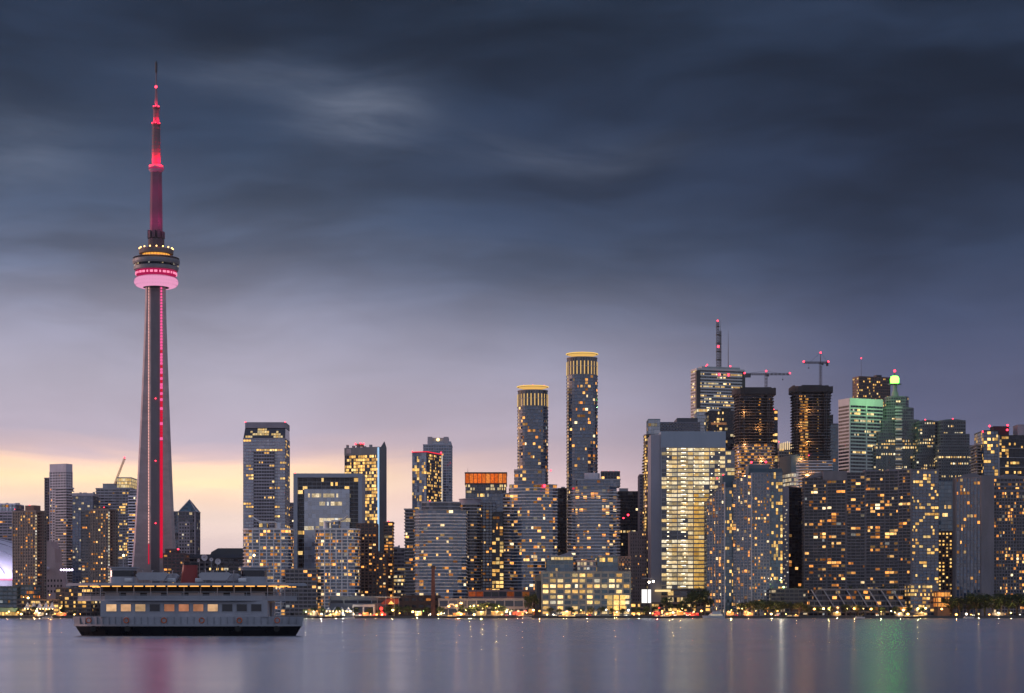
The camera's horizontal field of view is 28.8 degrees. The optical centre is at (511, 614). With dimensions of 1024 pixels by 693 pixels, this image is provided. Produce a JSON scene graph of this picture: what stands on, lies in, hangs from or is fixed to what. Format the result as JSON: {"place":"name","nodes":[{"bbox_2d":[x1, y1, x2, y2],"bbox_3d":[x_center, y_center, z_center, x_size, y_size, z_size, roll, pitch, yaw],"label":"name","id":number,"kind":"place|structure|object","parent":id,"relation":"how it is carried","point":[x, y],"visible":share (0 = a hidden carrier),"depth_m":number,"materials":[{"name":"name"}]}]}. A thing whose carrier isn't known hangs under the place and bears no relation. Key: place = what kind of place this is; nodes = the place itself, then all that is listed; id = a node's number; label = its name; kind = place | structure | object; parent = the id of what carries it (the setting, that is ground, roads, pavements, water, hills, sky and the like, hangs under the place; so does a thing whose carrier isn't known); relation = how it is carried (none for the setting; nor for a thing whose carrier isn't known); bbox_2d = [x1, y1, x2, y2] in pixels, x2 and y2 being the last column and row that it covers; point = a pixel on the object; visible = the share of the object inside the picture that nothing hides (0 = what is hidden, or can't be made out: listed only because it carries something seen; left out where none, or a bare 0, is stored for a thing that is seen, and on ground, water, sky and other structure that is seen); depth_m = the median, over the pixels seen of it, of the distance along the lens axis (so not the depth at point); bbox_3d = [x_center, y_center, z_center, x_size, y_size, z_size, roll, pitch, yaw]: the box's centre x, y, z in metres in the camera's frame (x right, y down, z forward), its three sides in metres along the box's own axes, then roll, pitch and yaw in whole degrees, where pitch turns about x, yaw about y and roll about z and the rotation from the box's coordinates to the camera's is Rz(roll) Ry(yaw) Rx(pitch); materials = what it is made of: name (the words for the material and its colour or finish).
{"place":"outdoors","nodes":[
{"label":"outdoors","id":0,"kind":"place"},
{"bbox_2d":[0,586,18,607],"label":"condo block","id":1,"kind":"structure","parent":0,"point":[9,595],"depth_m":1780.00,"materials":[{"name":"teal glass"}]},
{"bbox_2d":[0,608,21,615],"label":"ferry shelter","id":2,"kind":"object","parent":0,"point":[4,611],"visible":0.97,"depth_m":1721.85,"materials":[{"name":"beige metal"}]},
{"bbox_2d":[15,585,40,598],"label":"condo block","id":3,"kind":"structure","parent":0,"point":[29,591],"depth_m":1785.00,"materials":[{"name":"teal glass"}]},
{"bbox_2d":[12,505,46,598],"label":"apartment tower","id":4,"kind":"structure","parent":0,"point":[29,545],"depth_m":1896.76,"materials":[{"name":"concrete"}]},
{"bbox_2d":[44,478,48,540],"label":"condo tower","id":5,"kind":"structure","parent":0,"point":[46,494],"depth_m":2299.80,"materials":[{"name":"grey glass"}]},
{"bbox_2d":[47,541,68,598],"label":"concrete building","id":6,"kind":"structure","parent":0,"point":[56,577],"depth_m":1960.00,"materials":[{"name":"grey concrete"}]},
{"bbox_2d":[49,464,73,582],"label":"condo tower","id":7,"kind":"structure","parent":0,"point":[61,488],"depth_m":2253.14,"materials":[{"name":"grey glass"}]},
{"bbox_2d":[55,586,94,615],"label":"house block","id":8,"kind":"structure","parent":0,"point":[68,596],"depth_m":1774.92,"materials":[{"name":"grey concrete"}]},
{"bbox_2d":[72,492,98,587],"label":"condo tower","id":9,"kind":"structure","parent":0,"point":[84,501],"depth_m":2199.92,"materials":[{"name":"grey concrete"}]},
{"bbox_2d":[81,510,89,586],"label":"apartment tower","id":10,"kind":"structure","parent":0,"point":[85,546],"depth_m":1914.30,"materials":[{"name":"grey concrete"}]},
{"bbox_2d":[90,507,117,582],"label":"apartment tower","id":11,"kind":"structure","parent":0,"point":[103,538],"depth_m":1895.16,"materials":[{"name":"concrete"}]},
{"bbox_2d":[128,490,136,566],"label":"condo tower","id":12,"kind":"structure","parent":0,"point":[132,507],"depth_m":2160.00,"materials":[{"name":"grey glass"}]},
{"bbox_2d":[163,548,189,582],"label":"brick building","id":13,"kind":"structure","parent":0,"point":[174,559],"depth_m":1929.70,"materials":[{"name":"brick"}]},
{"bbox_2d":[174,499,200,553],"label":"office tower","id":14,"kind":"structure","parent":0,"point":[187,525],"depth_m":2399.92,"materials":[{"name":"glass"}]},
{"bbox_2d":[243,421,289,547],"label":"office tower","id":15,"kind":"structure","parent":0,"point":[266,471],"depth_m":2149.80,"materials":[{"name":"grey glass"}]},
{"bbox_2d":[244,440,288,527],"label":"windows","id":16,"kind":"structure","parent":15,"relation":"in","point":[244,440],"depth_m":2150.16,"materials":[{"name":"glass"}]},
{"bbox_2d":[243,516,294,615],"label":"condo tower","id":17,"kind":"structure","parent":0,"point":[271,548],"depth_m":1800.00,"materials":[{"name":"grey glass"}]},
{"bbox_2d":[285,568,317,615],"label":"condo block","id":18,"kind":"structure","parent":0,"point":[307,597],"depth_m":1790.00,"materials":[{"name":"grey glass"}]},
{"bbox_2d":[293,473,364,567],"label":"office building","id":19,"kind":"structure","parent":0,"point":[319,499],"depth_m":1957.95,"materials":[{"name":"metal"}]},
{"bbox_2d":[315,515,360,615],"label":"condo tower","id":20,"kind":"structure","parent":0,"point":[337,559],"depth_m":1800.00,"materials":[{"name":"grey glass"}]},
{"bbox_2d":[316,522,359,614],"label":"windows","id":21,"kind":"structure","parent":20,"relation":"in","point":[333,522],"depth_m":1800.48,"materials":[{"name":"glass"}]},
{"bbox_2d":[352,604,375,615],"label":"quay house","id":22,"kind":"structure","parent":0,"point":[362,607],"depth_m":1725.72,"materials":[{"name":"grey glass"}]},
{"bbox_2d":[356,523,387,605],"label":"apartment tower","id":23,"kind":"structure","parent":0,"point":[374,572],"depth_m":1899.50,"materials":[{"name":"concrete"}]},
{"bbox_2d":[383,521,394,615],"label":"condo tower","id":24,"kind":"structure","parent":0,"point":[388,535],"depth_m":1960.00,"materials":[{"name":"glass"}]},
{"bbox_2d":[394,545,404,615],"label":"office building","id":25,"kind":"structure","parent":0,"point":[399,571],"depth_m":2149.92,"materials":[{"name":"grey concrete"}]},
{"bbox_2d":[412,451,442,509],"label":"condo tower","id":26,"kind":"structure","parent":0,"point":[427,475],"depth_m":2205.41,"materials":[{"name":"glass"}]},
{"bbox_2d":[431,566,435,615],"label":"chimney","id":27,"kind":"object","parent":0,"point":[433,591],"visible":0.93,"depth_m":1750.30,"materials":[{"name":"red brick"}]},
{"bbox_2d":[423,437,452,501],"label":"condo tower","id":28,"kind":"structure","parent":0,"point":[444,446],"depth_m":2350.00,"materials":[{"name":"grey glass"}]},
{"bbox_2d":[459,498,482,597],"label":"condo tower","id":29,"kind":"structure","parent":0,"point":[472,507],"depth_m":1850.79,"materials":[{"name":"grey glass"}]},
{"bbox_2d":[438,598,532,615],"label":"colonnade hall","id":30,"kind":"structure","parent":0,"point":[514,604],"depth_m":1745.00,"materials":[{"name":"grey concrete"}]},
{"bbox_2d":[465,472,506,531],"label":"office tower","id":31,"kind":"structure","parent":0,"point":[487,486],"depth_m":2149.80,"materials":[{"name":"glass"}]},
{"bbox_2d":[480,502,495,589],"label":"condo tower","id":32,"kind":"structure","parent":0,"point":[488,508],"depth_m":1861.92,"materials":[{"name":"grey concrete"}]},
{"bbox_2d":[468,590,534,615],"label":"glazed hall","id":33,"kind":"structure","parent":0,"point":[496,593],"depth_m":1774.92,"materials":[{"name":"grey glass"}]},
{"bbox_2d":[0,618,1023,692],"bbox_3d":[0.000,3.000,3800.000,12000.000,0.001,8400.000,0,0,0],"label":"lake water","id":34,"kind":"structure","parent":0,"point":[626,655],"depth_m":140.16,"materials":[{"name":"liquid"}]},
{"bbox_2d":[66,551,306,635],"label":"ferry","id":35,"kind":"object","parent":34,"relation":"on","point":[188,605],"visible":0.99,"depth_m":285.20,"materials":[{"name":"white metal"}]},
{"bbox_2d":[0,616,1023,617],"bbox_3d":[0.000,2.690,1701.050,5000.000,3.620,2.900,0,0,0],"label":"quay wall","id":36,"kind":"structure","parent":34,"relation":"in","point":[598,616],"depth_m":1700.00,"materials":[{"name":"concrete"}]},
{"bbox_2d":[0,0,1023,553],"label":"sky","id":37,"kind":"structure","parent":0,"point":[387,221],"materials":[{"name":"grey"}]},
{"bbox_2d":[517,385,548,483],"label":"residential tower","id":38,"kind":"structure","parent":0,"point":[532,424],"depth_m":2001.32,"materials":[{"name":"grey glass"}]},
{"bbox_2d":[557,487,566,555],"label":"office tower","id":39,"kind":"structure","parent":0,"point":[562,521],"depth_m":2250.00,"materials":[{"name":"glass"}]},
{"bbox_2d":[566,352,597,551],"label":"residential tower","id":40,"kind":"structure","parent":0,"point":[582,409],"depth_m":2001.24,"materials":[{"name":"glass"}]},
{"bbox_2d":[541,552,630,615],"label":"terminal building","id":41,"kind":"structure","parent":0,"point":[600,581],"depth_m":1744.92,"materials":[{"name":"concrete"}]},
{"bbox_2d":[628,531,646,601],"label":"office tower","id":42,"kind":"structure","parent":0,"point":[637,546],"depth_m":1944.60,"materials":[{"name":"grey glass"}]},
{"bbox_2d":[638,474,643,530],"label":"office tower","id":43,"kind":"structure","parent":0,"point":[640,499],"depth_m":2079.80,"materials":[{"name":"grey glass"}]},
{"bbox_2d":[646,419,659,434],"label":"condo tower","id":44,"kind":"structure","parent":0,"point":[652,426],"depth_m":2120.00,"materials":[{"name":"grey glass"}]},
{"bbox_2d":[660,418,699,431],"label":"office tower","id":45,"kind":"structure","parent":0,"point":[685,424],"depth_m":2149.80,"materials":[{"name":"stone"}]},
{"bbox_2d":[648,431,725,601],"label":"office tower","id":46,"kind":"structure","parent":0,"point":[686,469],"depth_m":1899.92,"materials":[{"name":"grey metal"}]},
{"bbox_2d":[662,448,724,601],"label":"windows","id":47,"kind":"structure","parent":46,"relation":"in","point":[670,449],"depth_m":1899.83,"materials":[{"name":"glass"}]},
{"bbox_2d":[690,320,744,417],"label":"office tower","id":48,"kind":"structure","parent":0,"point":[712,388],"depth_m":2609.02,"materials":[{"name":"grey metal"}]},
{"bbox_2d":[704,474,733,615],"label":"condo tower","id":49,"kind":"structure","parent":0,"point":[718,544],"depth_m":1798.00,"materials":[{"name":"glass"}]},
{"bbox_2d":[732,461,782,615],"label":"condo tower","id":50,"kind":"structure","parent":0,"point":[757,532],"depth_m":1791.50,"materials":[{"name":"metal"}]},
{"bbox_2d":[735,474,768,614],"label":"windows","id":51,"kind":"structure","parent":50,"relation":"in","point":[767,474],"depth_m":1790.84,"materials":[{"name":"glass"}]},
{"bbox_2d":[773,410,777,467],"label":"office tower","id":52,"kind":"structure","parent":0,"point":[775,428],"depth_m":2299.92,"materials":[{"name":"glass"}]},
{"bbox_2d":[778,441,791,467],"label":"office tower","id":53,"kind":"structure","parent":0,"point":[785,448],"depth_m":2499.92,"materials":[{"name":"metal"}]},
{"bbox_2d":[783,487,801,587],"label":"condo tower","id":54,"kind":"structure","parent":0,"point":[792,537],"depth_m":1902.84,"materials":[{"name":"black glass"}]},
{"bbox_2d":[827,415,838,470],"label":"office tower","id":55,"kind":"structure","parent":0,"point":[834,440],"depth_m":2120.00,"materials":[{"name":"glass"}]},
{"bbox_2d":[802,589,907,611],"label":"terraced building","id":56,"kind":"structure","parent":0,"point":[888,599],"depth_m":1757.40,"materials":[{"name":"grey glass"}]},
{"bbox_2d":[838,398,882,471],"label":"office tower","id":57,"kind":"structure","parent":0,"point":[859,420],"depth_m":2458.52,"materials":[{"name":"grey glass"}]},
{"bbox_2d":[802,469,938,615],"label":"apartment slab","id":58,"kind":"structure","parent":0,"point":[871,529],"depth_m":1839.53,"materials":[{"name":"concrete"}]},
{"bbox_2d":[805,470,937,614],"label":"windows","id":59,"kind":"structure","parent":58,"relation":"in","point":[924,478],"depth_m":1833.30,"materials":[{"name":"glass"}]},
{"bbox_2d":[852,358,889,407],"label":"office tower","id":60,"kind":"structure","parent":0,"point":[874,387],"depth_m":2707.50,"materials":[{"name":"concrete"}]},
{"bbox_2d":[872,370,919,470],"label":"office tower","id":61,"kind":"structure","parent":0,"point":[894,447],"depth_m":2462.80,"materials":[{"name":"glass"}]},
{"bbox_2d":[904,584,938,615],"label":"pavilion","id":62,"kind":"structure","parent":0,"point":[918,596],"depth_m":1757.92,"materials":[{"name":"concrete"}]},
{"bbox_2d":[939,531,952,615],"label":"brick building","id":63,"kind":"structure","parent":0,"point":[945,560],"depth_m":1899.63,"materials":[{"name":"brown brick"}]},
{"bbox_2d":[939,480,952,530],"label":"office building","id":64,"kind":"structure","parent":0,"point":[945,505],"depth_m":2040.00,"materials":[{"name":"grey glass"}]},
{"bbox_2d":[953,473,1023,615],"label":"apartment slab","id":65,"kind":"structure","parent":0,"point":[988,535],"depth_m":1808.32,"materials":[{"name":"concrete"}]},
{"bbox_2d":[957,479,1023,614],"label":"windows","id":66,"kind":"structure","parent":65,"relation":"in","point":[957,479],"depth_m":1807.97,"materials":[{"name":"glass"}]},
{"label":"ground","id":67,"kind":"structure","parent":0,"visible":0},
{"bbox_2d":[0,538,11,585],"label":"stadium","id":68,"kind":"object","parent":67,"relation":"on","point":[5,562],"visible":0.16,"depth_m":2043.92},
{"bbox_2d":[0,503,23,540],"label":"condo tower","id":69,"kind":"structure","parent":67,"relation":"on","point":[6,509],"depth_m":2150.00,"materials":[{"name":"grey concrete"}]},
{"bbox_2d":[16,599,60,615],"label":"shop row","id":70,"kind":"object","parent":67,"relation":"on","point":[21,603],"visible":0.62,"depth_m":1764.70,"materials":[{"name":"grey glass"}]},
{"bbox_2d":[95,477,136,566],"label":"condo tower","id":71,"kind":"structure","parent":67,"relation":"on","point":[113,496],"depth_m":2258.50,"materials":[{"name":"grey glass"}]},
{"bbox_2d":[132,61,179,582],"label":"observation tower","id":72,"kind":"structure","parent":67,"relation":"on","point":[156,262],"depth_m":1983.70,"materials":[{"name":"concrete"}]},
{"bbox_2d":[190,548,243,580],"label":"arena","id":73,"kind":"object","parent":67,"relation":"on","point":[231,559],"visible":0.13,"depth_m":2019.70,"materials":[{"name":"stone"}]},
{"bbox_2d":[329,596,386,615],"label":"market hall","id":74,"kind":"structure","parent":67,"relation":"on","point":[344,602],"depth_m":1739.70,"materials":[{"name":"grey stone"}]},
{"bbox_2d":[344,441,386,552],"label":"office tower","id":75,"kind":"structure","parent":67,"relation":"on","point":[369,463],"depth_m":2205.45,"materials":[{"name":"grey glass"}]},
{"bbox_2d":[345,455,376,522],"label":"windows","id":76,"kind":"structure","parent":75,"relation":"in","point":[356,464],"depth_m":2205.46,"materials":[{"name":"glass"}]},
{"bbox_2d":[376,597,399,615],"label":"canopy pavilion","id":77,"kind":"structure","parent":67,"relation":"on","point":[391,601],"depth_m":1730.20,"materials":[{"name":"brown metal"}]},
{"bbox_2d":[404,508,418,594],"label":"condo tower","id":78,"kind":"structure","parent":67,"relation":"on","point":[409,545],"depth_m":1830.00,"materials":[{"name":"grey concrete"}]},
{"bbox_2d":[395,595,440,615],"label":"brick factory","id":79,"kind":"structure","parent":67,"relation":"on","point":[415,602],"depth_m":1764.70,"materials":[{"name":"brown brick"}]},
{"bbox_2d":[414,501,467,597],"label":"condo tower","id":80,"kind":"structure","parent":67,"relation":"on","point":[441,535],"depth_m":1794.43,"materials":[{"name":"glass"}]},
{"bbox_2d":[492,512,503,589],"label":"condo tower","id":81,"kind":"structure","parent":67,"relation":"on","point":[497,554],"depth_m":1840.00,"materials":[{"name":"grey glass"}]},
{"bbox_2d":[503,469,557,589],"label":"condo tower","id":82,"kind":"structure","parent":67,"relation":"on","point":[530,517],"depth_m":1844.20,"materials":[{"name":"metal"}]},
{"bbox_2d":[504,474,556,589],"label":"windows","id":83,"kind":"structure","parent":82,"relation":"in","point":[520,474],"depth_m":1844.98,"materials":[{"name":"glass"}]},
{"bbox_2d":[535,574,540,615],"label":"terminal wing","id":84,"kind":"structure","parent":67,"relation":"on","point":[538,591],"depth_m":1759.90,"materials":[{"name":"concrete"}]},
{"bbox_2d":[567,471,620,570],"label":"condo tower","id":85,"kind":"structure","parent":67,"relation":"on","point":[593,517],"depth_m":1844.47,"materials":[{"name":"glass"}]},
{"bbox_2d":[617,488,637,555],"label":"office tower","id":86,"kind":"structure","parent":67,"relation":"on","point":[628,512],"depth_m":2400.00,"materials":[{"name":"glass"}]},
{"bbox_2d":[641,589,650,615],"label":"billboard","id":87,"kind":"object","parent":67,"relation":"on","point":[645,595],"visible":0.93,"depth_m":1739.70,"materials":[{"name":"metal"}]},
{"bbox_2d":[642,434,654,588],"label":"condo tower","id":88,"kind":"structure","parent":67,"relation":"on","point":[645,475],"depth_m":1961.04,"materials":[{"name":"grey glass"}]},
{"bbox_2d":[631,602,709,615],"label":"shop row","id":89,"kind":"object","parent":67,"relation":"on","point":[634,605],"visible":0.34,"depth_m":1761.92,"materials":[{"name":"brown glass"}]},
{"bbox_2d":[685,589,705,611],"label":"tree","id":90,"kind":"object","parent":67,"relation":"on","point":[695,594],"visible":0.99,"depth_m":1731.51,"materials":[{"name":"green plant"}]},
{"bbox_2d":[694,408,709,430],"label":"office tower","id":91,"kind":"structure","parent":67,"relation":"on","point":[700,414],"depth_m":2440.00,"materials":[{"name":"grey glass"}]},
{"bbox_2d":[694,587,713,615],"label":"tree","id":92,"kind":"object","parent":67,"relation":"on","point":[708,602],"visible":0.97,"depth_m":1738.01,"materials":[{"name":"green plant"}]},
{"bbox_2d":[707,409,734,449],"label":"office tower","id":93,"kind":"structure","parent":67,"relation":"on","point":[721,419],"depth_m":2420.00,"materials":[{"name":"black glass"}]},
{"bbox_2d":[726,450,734,479],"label":"office tower","id":94,"kind":"structure","parent":67,"relation":"on","point":[730,462],"depth_m":1905.92,"materials":[{"name":"grey glass"}]},
{"bbox_2d":[732,387,775,478],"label":"unfinished tower","id":95,"kind":"structure","parent":67,"relation":"on","point":[753,423],"depth_m":2062.58,"materials":[{"name":"concrete"}]},
{"bbox_2d":[736,447,772,477],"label":"windows","id":96,"kind":"structure","parent":95,"relation":"in","point":[742,447],"depth_m":2061.74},
{"bbox_2d":[769,588,807,615],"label":"pavilion","id":97,"kind":"structure","parent":67,"relation":"on","point":[792,595],"depth_m":1774.92,"materials":[{"name":"grey glass"}]},
{"bbox_2d":[780,451,833,486],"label":"office tower","id":98,"kind":"structure","parent":67,"relation":"on","point":[788,464],"depth_m":2064.51,"materials":[{"name":"metal"}]},
{"bbox_2d":[789,385,832,486],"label":"unfinished tower","id":99,"kind":"structure","parent":67,"relation":"on","point":[810,418],"depth_m":2062.57,"materials":[{"name":"concrete"}]},
{"bbox_2d":[912,419,937,468],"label":"office tower","id":100,"kind":"structure","parent":67,"relation":"on","point":[923,457],"depth_m":2442.30,"materials":[{"name":"glass"}]},
{"bbox_2d":[933,591,950,615],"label":"restaurant","id":101,"kind":"structure","parent":67,"relation":"on","point":[938,605],"depth_m":1740.00,"materials":[{"name":"brown brick"}]},
{"bbox_2d":[935,418,971,479],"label":"office tower","id":102,"kind":"structure","parent":67,"relation":"on","point":[952,454],"depth_m":2425.00,"materials":[{"name":"glass"}]},
{"bbox_2d":[946,595,970,615],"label":"tree","id":103,"kind":"object","parent":67,"relation":"on","point":[956,601],"visible":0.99,"depth_m":1729.18,"materials":[{"name":"green plant"}]},
{"bbox_2d":[969,444,980,475],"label":"condo tower","id":104,"kind":"structure","parent":67,"relation":"on","point":[975,456],"depth_m":2032.95,"materials":[{"name":"grey concrete"}]},
{"bbox_2d":[963,592,988,615],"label":"tree","id":105,"kind":"object","parent":67,"relation":"on","point":[969,596],"visible":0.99,"depth_m":1730.83,"materials":[{"name":"green plant"}]},
{"bbox_2d":[980,596,1002,611],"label":"tree","id":106,"kind":"object","parent":67,"relation":"on","point":[995,605],"visible":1,"depth_m":1720.88,"materials":[{"name":"green plant"}]},
{"bbox_2d":[974,424,1023,476],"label":"condo tower","id":107,"kind":"structure","parent":67,"relation":"on","point":[1002,451],"depth_m":2022.40,"materials":[{"name":"glass"}]},
{"bbox_2d":[975,435,1022,473],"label":"windows","id":108,"kind":"structure","parent":107,"relation":"in","point":[1006,451],"depth_m":2022.36,"materials":[{"name":"glass"}]},
{"bbox_2d":[990,591,1013,611],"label":"tree","id":109,"kind":"object","parent":67,"relation":"on","point":[1008,604],"visible":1,"depth_m":1720.22,"materials":[{"name":"green plant"}]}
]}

